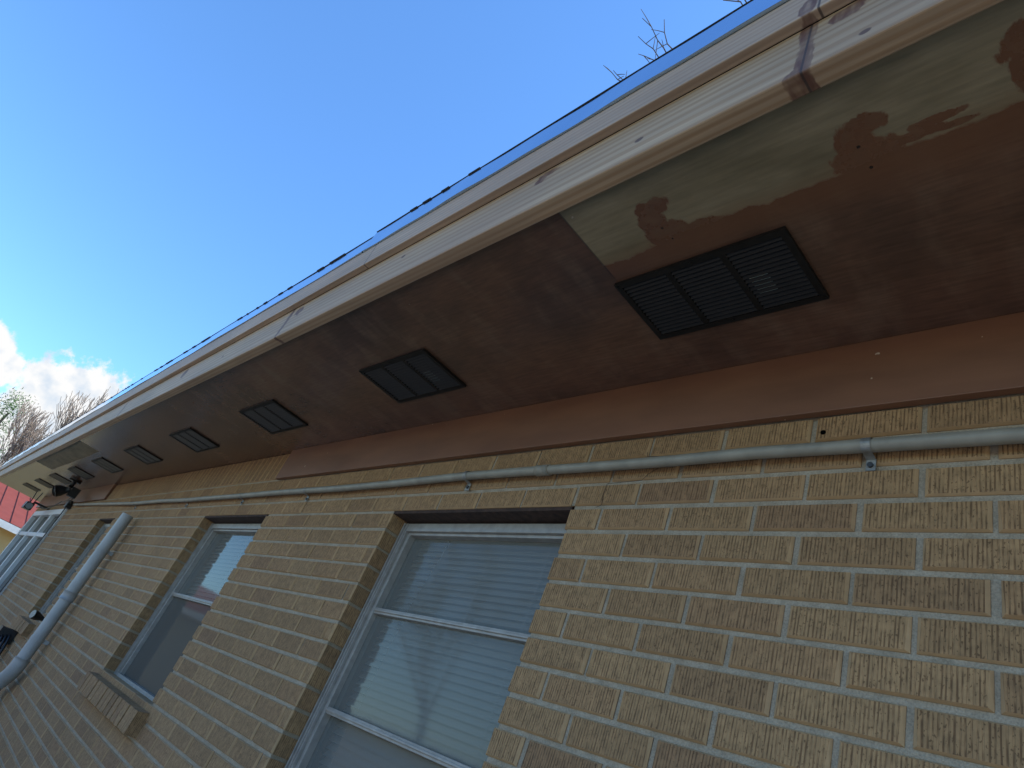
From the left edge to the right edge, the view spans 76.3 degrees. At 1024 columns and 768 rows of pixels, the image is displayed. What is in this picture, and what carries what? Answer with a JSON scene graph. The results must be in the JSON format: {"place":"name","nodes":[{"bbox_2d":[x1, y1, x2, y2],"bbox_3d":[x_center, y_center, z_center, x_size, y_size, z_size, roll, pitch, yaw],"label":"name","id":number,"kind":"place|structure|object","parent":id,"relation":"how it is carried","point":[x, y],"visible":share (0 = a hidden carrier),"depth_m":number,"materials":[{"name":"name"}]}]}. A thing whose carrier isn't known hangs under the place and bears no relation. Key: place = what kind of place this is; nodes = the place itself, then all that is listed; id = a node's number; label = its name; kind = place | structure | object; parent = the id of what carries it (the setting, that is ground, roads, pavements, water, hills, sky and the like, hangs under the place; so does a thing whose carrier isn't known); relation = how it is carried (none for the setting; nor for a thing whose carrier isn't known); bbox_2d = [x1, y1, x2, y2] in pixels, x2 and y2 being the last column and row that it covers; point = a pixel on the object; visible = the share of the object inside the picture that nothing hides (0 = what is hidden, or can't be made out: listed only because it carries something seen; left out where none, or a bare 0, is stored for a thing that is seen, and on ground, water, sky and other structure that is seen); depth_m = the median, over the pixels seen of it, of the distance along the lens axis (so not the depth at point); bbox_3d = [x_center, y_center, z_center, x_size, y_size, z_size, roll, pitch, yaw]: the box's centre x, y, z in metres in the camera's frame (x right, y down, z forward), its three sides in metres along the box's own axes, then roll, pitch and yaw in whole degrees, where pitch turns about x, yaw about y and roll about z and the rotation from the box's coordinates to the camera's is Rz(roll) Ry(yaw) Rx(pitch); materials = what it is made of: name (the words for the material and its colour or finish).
{"place":"outdoors","nodes":[
{"label":"outdoors","id":0,"kind":"place"},
{"bbox_2d":[0,527,15,553],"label":"walls","id":1,"kind":"structure","parent":0,"point":[6,537],"depth_m":18.84,"materials":[{"name":"beige"}]},
{"bbox_2d":[0,482,38,527],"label":"roof","id":2,"kind":"structure","parent":1,"relation":"on","point":[12,502],"depth_m":20.41,"materials":[{"name":"red metal"}]},
{"bbox_2d":[0,519,20,533],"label":"gutter","id":3,"kind":"object","parent":2,"relation":"attached to","point":[7,526],"depth_m":18.28,"materials":[{"name":"white plastic"}]},
{"bbox_2d":[0,0,749,463],"label":"sky","id":4,"kind":"structure","parent":0,"point":[169,169],"materials":[{"name":"blue"}]},
{"label":"ground","id":5,"kind":"structure","parent":0,"visible":0},
{"bbox_2d":[0,386,35,458],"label":"tree","id":6,"kind":"object","parent":5,"relation":"on","point":[14,408],"visible":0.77,"depth_m":34.55,"materials":[{"name":"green plant"}]},
{"bbox_2d":[0,425,47,467],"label":"bare tree","id":7,"kind":"object","parent":5,"relation":"on","point":[13,451],"visible":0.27,"depth_m":28.39,"materials":[{"name":"brown plant"}]},
{"bbox_2d":[7,399,54,460],"bbox_3d":[-22.837,4.835,29.032,4.618,8.494,2.263,17,-31,12],"label":"bare tree","id":8,"kind":"object","parent":5,"relation":"on","point":[27,421],"visible":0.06,"depth_m":30.79,"materials":[{"name":"brown plant"}]},
{"bbox_2d":[2,386,118,465],"bbox_3d":[-20.242,4.088,27.537,4.213,10.002,3.674,26,-30,-3],"label":"bare tree","id":9,"kind":"object","parent":5,"relation":"on","point":[31,437],"visible":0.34,"depth_m":27.72,"materials":[{"name":"brown plant"}]},
{"bbox_2d":[0,393,1023,767],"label":"bricks","id":10,"kind":"object","parent":5,"relation":"on","point":[988,743],"visible":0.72,"depth_m":1.37,"materials":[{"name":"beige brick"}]},
{"bbox_2d":[0,625,17,654],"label":"vent","id":11,"kind":"object","parent":10,"relation":"attached to","point":[7,635],"visible":0.98,"depth_m":5.14,"materials":[{"name":"black plastic"}]},
{"bbox_2d":[11,615,35,636],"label":"brick sill","id":12,"kind":"structure","parent":10,"relation":"attached to","point":[24,626],"depth_m":5.04,"materials":[{"name":"beige brick"}]},
{"bbox_2d":[0,509,68,594],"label":"frame","id":13,"kind":"object","parent":10,"relation":"attached to","point":[50,514],"visible":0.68,"depth_m":7.93,"materials":[{"name":"white plastic"}]},
{"bbox_2d":[0,516,57,589],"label":"pane","id":14,"kind":"object","parent":13,"relation":"attached to","point":[18,552],"visible":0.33,"depth_m":8.09,"materials":[{"name":"glass"}]},
{"bbox_2d":[21,491,49,510],"bbox_3d":[-6.120,1.547,8.442,0.235,0.262,0.263,-13,-46,46],"label":"security camera","id":15,"kind":"object","parent":10,"relation":"attached to","point":[27,505],"visible":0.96,"depth_m":8.32,"materials":[{"name":"black plastic"}]},
{"bbox_2d":[0,498,72,591],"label":"utility cable","id":16,"kind":"object","parent":10,"relation":"attached to","point":[39,541],"visible":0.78,"depth_m":7.16,"materials":[{"name":"black plastic"}]},
{"bbox_2d":[29,610,43,620],"bbox_3d":[-3.410,1.700,4.708,0.080,0.091,0.152,3,-36,32],"label":"spotlight","id":17,"kind":"object","parent":10,"relation":"attached to","point":[35,615],"visible":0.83,"depth_m":4.67,"materials":[{"name":"black plastic"}]},
{"bbox_2d":[0,512,132,690],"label":"drain pipe","id":18,"kind":"object","parent":10,"relation":"attached to","point":[14,669],"visible":1,"depth_m":4.45,"materials":[{"name":"grey plastic"}]},
{"bbox_2d":[39,523,109,614],"bbox_3d":[-3.627,1.581,5.470,0.580,0.888,0.056,-13,-46,46],"label":"frame","id":19,"kind":"object","parent":10,"relation":"on","point":[54,594],"visible":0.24,"depth_m":5.65,"materials":[{"name":"metal"}]},
{"bbox_2d":[99,518,114,523],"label":"steel lintel","id":20,"kind":"structure","parent":10,"relation":"attached to","point":[108,521],"depth_m":5.72,"materials":[{"name":"brown metal"}]},
{"bbox_2d":[77,671,149,737],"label":"brick sill","id":21,"kind":"structure","parent":10,"relation":"attached to","point":[122,712],"depth_m":2.84,"materials":[{"name":"beige brick"}]},
{"bbox_2d":[113,523,260,700],"bbox_3d":[-1.597,1.113,3.290,0.910,0.888,0.056,-13,-46,46],"label":"frame","id":22,"kind":"object","parent":10,"relation":"on","point":[213,530],"visible":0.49,"depth_m":3.53,"materials":[{"name":"metal"}]},
{"bbox_2d":[124,597,210,695],"bbox_3d":[-1.662,1.273,3.195,0.850,0.435,0.003,-13,-46,46],"label":"pane","id":23,"kind":"object","parent":22,"relation":"attached to","point":[155,660],"visible":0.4,"depth_m":3.25,"materials":[{"name":"glass"}]},
{"bbox_2d":[178,533,254,601],"bbox_3d":[-1.510,0.951,3.406,0.850,0.393,0.003,-13,-46,46],"label":"pane","id":24,"kind":"object","parent":22,"relation":"attached to","point":[214,567],"visible":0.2,"depth_m":3.48,"materials":[{"name":"clear glass"}]},
{"bbox_2d":[204,514,267,523],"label":"steel lintel","id":25,"kind":"structure","parent":10,"relation":"attached to","point":[243,519],"depth_m":3.49,"materials":[{"name":"brown metal"}]},
{"bbox_2d":[285,523,566,767],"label":"frame","id":26,"kind":"object","parent":10,"relation":"attached to","point":[323,711],"visible":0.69,"depth_m":2.01,"materials":[{"name":"metal"}]},
{"bbox_2d":[306,716,446,767],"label":"pane","id":27,"kind":"object","parent":26,"relation":"attached to","point":[341,744],"depth_m":1.84,"materials":[{"name":"clear glass"}]},
{"bbox_2d":[333,615,524,767],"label":"pane","id":28,"kind":"object","parent":26,"relation":"attached to","point":[445,692],"visible":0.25,"depth_m":1.78,"materials":[{"name":"clear glass"}]},
{"bbox_2d":[382,539,560,634],"bbox_3d":[-0.134,0.596,1.976,0.800,0.284,0.003,-13,-46,46],"label":"pane","id":29,"kind":"object","parent":26,"relation":"attached to","point":[501,585],"visible":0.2,"depth_m":1.95,"materials":[{"name":"clear glass"}]},
{"bbox_2d":[394,507,574,523],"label":"steel lintel","id":30,"kind":"structure","parent":10,"relation":"attached to","point":[550,515],"depth_m":1.98,"materials":[{"name":"brown metal"}]},
{"bbox_2d":[36,312,1023,507],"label":"frieze board","id":31,"kind":"object","parent":10,"relation":"attached to","point":[982,358],"visible":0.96,"depth_m":1.53,"materials":[{"name":"paint"}]},
{"bbox_2d":[63,427,1023,509],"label":"electrical conduit","id":32,"kind":"object","parent":10,"relation":"attached to","point":[867,447],"visible":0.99,"depth_m":1.46,"materials":[{"name":"grey plastic"}]},
{"bbox_2d":[597,452,657,506],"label":"wall crack","id":33,"kind":"structure","parent":10,"relation":"attached to","point":[631,481],"depth_m":1.62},
{"bbox_2d":[603,0,746,80],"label":"bare tree","id":34,"kind":"object","parent":5,"relation":"on","point":[662,46],"visible":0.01,"depth_m":11.90,"materials":[{"name":"brown plant"}]},
{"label":"side walls","id":35,"kind":"object","parent":5,"relation":"on","visible":0},
{"bbox_2d":[5,0,856,468],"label":"roof","id":36,"kind":"structure","parent":35,"relation":"on","point":[479,168],"depth_m":1.75,"materials":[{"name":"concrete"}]},
{"bbox_2d":[3,0,789,465],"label":"drip edge","id":37,"kind":"object","parent":36,"relation":"attached to","point":[725,28],"visible":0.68,"depth_m":1.56,"materials":[{"name":"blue metal"}]},
{"bbox_2d":[0,0,1003,477],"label":"fascia board","id":38,"kind":"object","parent":36,"relation":"attached to","point":[852,38],"visible":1,"depth_m":1.23,"materials":[{"name":"beige wood"}]},
{"bbox_2d":[0,0,854,470],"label":"fascia trim","id":39,"kind":"structure","parent":38,"relation":"attached to","point":[764,32],"depth_m":1.45,"materials":[{"name":"white metal"}]},
{"bbox_2d":[0,0,1023,501],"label":"soffit","id":40,"kind":"structure","parent":36,"relation":"attached to","point":[888,192],"depth_m":1.34,"materials":[{"name":"paint"}]},
{"bbox_2d":[22,483,40,491],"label":"soffit vent","id":41,"kind":"object","parent":40,"relation":"in","point":[31,487],"visible":0.98,"depth_m":9.00,"materials":[{"name":"black metal"}]},
{"bbox_2d":[34,478,52,488],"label":"soffit vent","id":42,"kind":"object","parent":40,"relation":"in","point":[44,483],"visible":0.95,"depth_m":8.18,"materials":[{"name":"black metal"}]},
{"bbox_2d":[49,473,70,484],"bbox_3d":[-5.091,1.071,7.348,0.405,0.010,0.199,-13,-46,46],"label":"soffit vent","id":43,"kind":"object","parent":40,"relation":"in","point":[63,480],"visible":0.97,"depth_m":7.33,"materials":[{"name":"black metal"}]},
{"bbox_2d":[52,477,81,498],"bbox_3d":[-4.736,1.115,6.925,0.272,0.248,0.232,-13,-46,46],"label":"flood light","id":44,"kind":"object","parent":40,"relation":"attached to","point":[72,492],"visible":1,"depth_m":6.88,"materials":[{"name":"black plastic"}]},
{"bbox_2d":[67,466,93,479],"bbox_3d":[-4.302,0.889,6.500,0.405,0.010,0.199,-13,-46,46],"label":"soffit vent","id":45,"kind":"object","parent":40,"relation":"in","point":[80,472],"visible":1,"depth_m":6.48,"materials":[{"name":"black metal"}]},
{"bbox_2d":[91,457,122,472],"bbox_3d":[-3.512,0.708,5.651,0.405,0.010,0.199,-13,-46,46],"label":"soffit vent","id":46,"kind":"object","parent":40,"relation":"in","point":[105,464],"visible":1,"depth_m":5.64,"materials":[{"name":"black metal"}]},
{"bbox_2d":[123,445,162,464],"bbox_3d":[-2.722,0.526,4.803,0.405,0.010,0.199,-13,-46,46],"label":"soffit vent","id":47,"kind":"object","parent":40,"relation":"in","point":[138,452],"visible":1,"depth_m":4.79,"materials":[{"name":"black metal"}]},
{"bbox_2d":[169,427,219,452],"bbox_3d":[-1.932,0.344,3.955,0.405,0.010,0.199,-13,-46,46],"label":"soffit vent","id":48,"kind":"object","parent":40,"relation":"in","point":[193,439],"visible":1,"depth_m":3.94,"materials":[{"name":"black metal"}]},
{"bbox_2d":[239,399,307,433],"bbox_3d":[-1.142,0.162,3.106,0.405,0.010,0.199,-13,-46,46],"label":"soffit vent","id":49,"kind":"object","parent":40,"relation":"in","point":[272,416],"visible":1,"depth_m":3.09,"materials":[{"name":"black metal"}]},
{"bbox_2d":[359,348,466,402],"bbox_3d":[-0.352,-0.020,2.258,0.405,0.010,0.199,-13,-46,46],"label":"soffit vent","id":50,"kind":"object","parent":40,"relation":"in","point":[420,373],"visible":1,"depth_m":2.24,"materials":[{"name":"black metal"}]},
{"bbox_2d":[614,226,829,339],"bbox_3d":[0.438,-0.202,1.410,0.405,0.010,0.199,-13,-46,46],"label":"soffit vent","id":51,"kind":"object","parent":40,"relation":"in","point":[771,271],"visible":1,"depth_m":1.38,"materials":[{"name":"black metal"}]}
]}

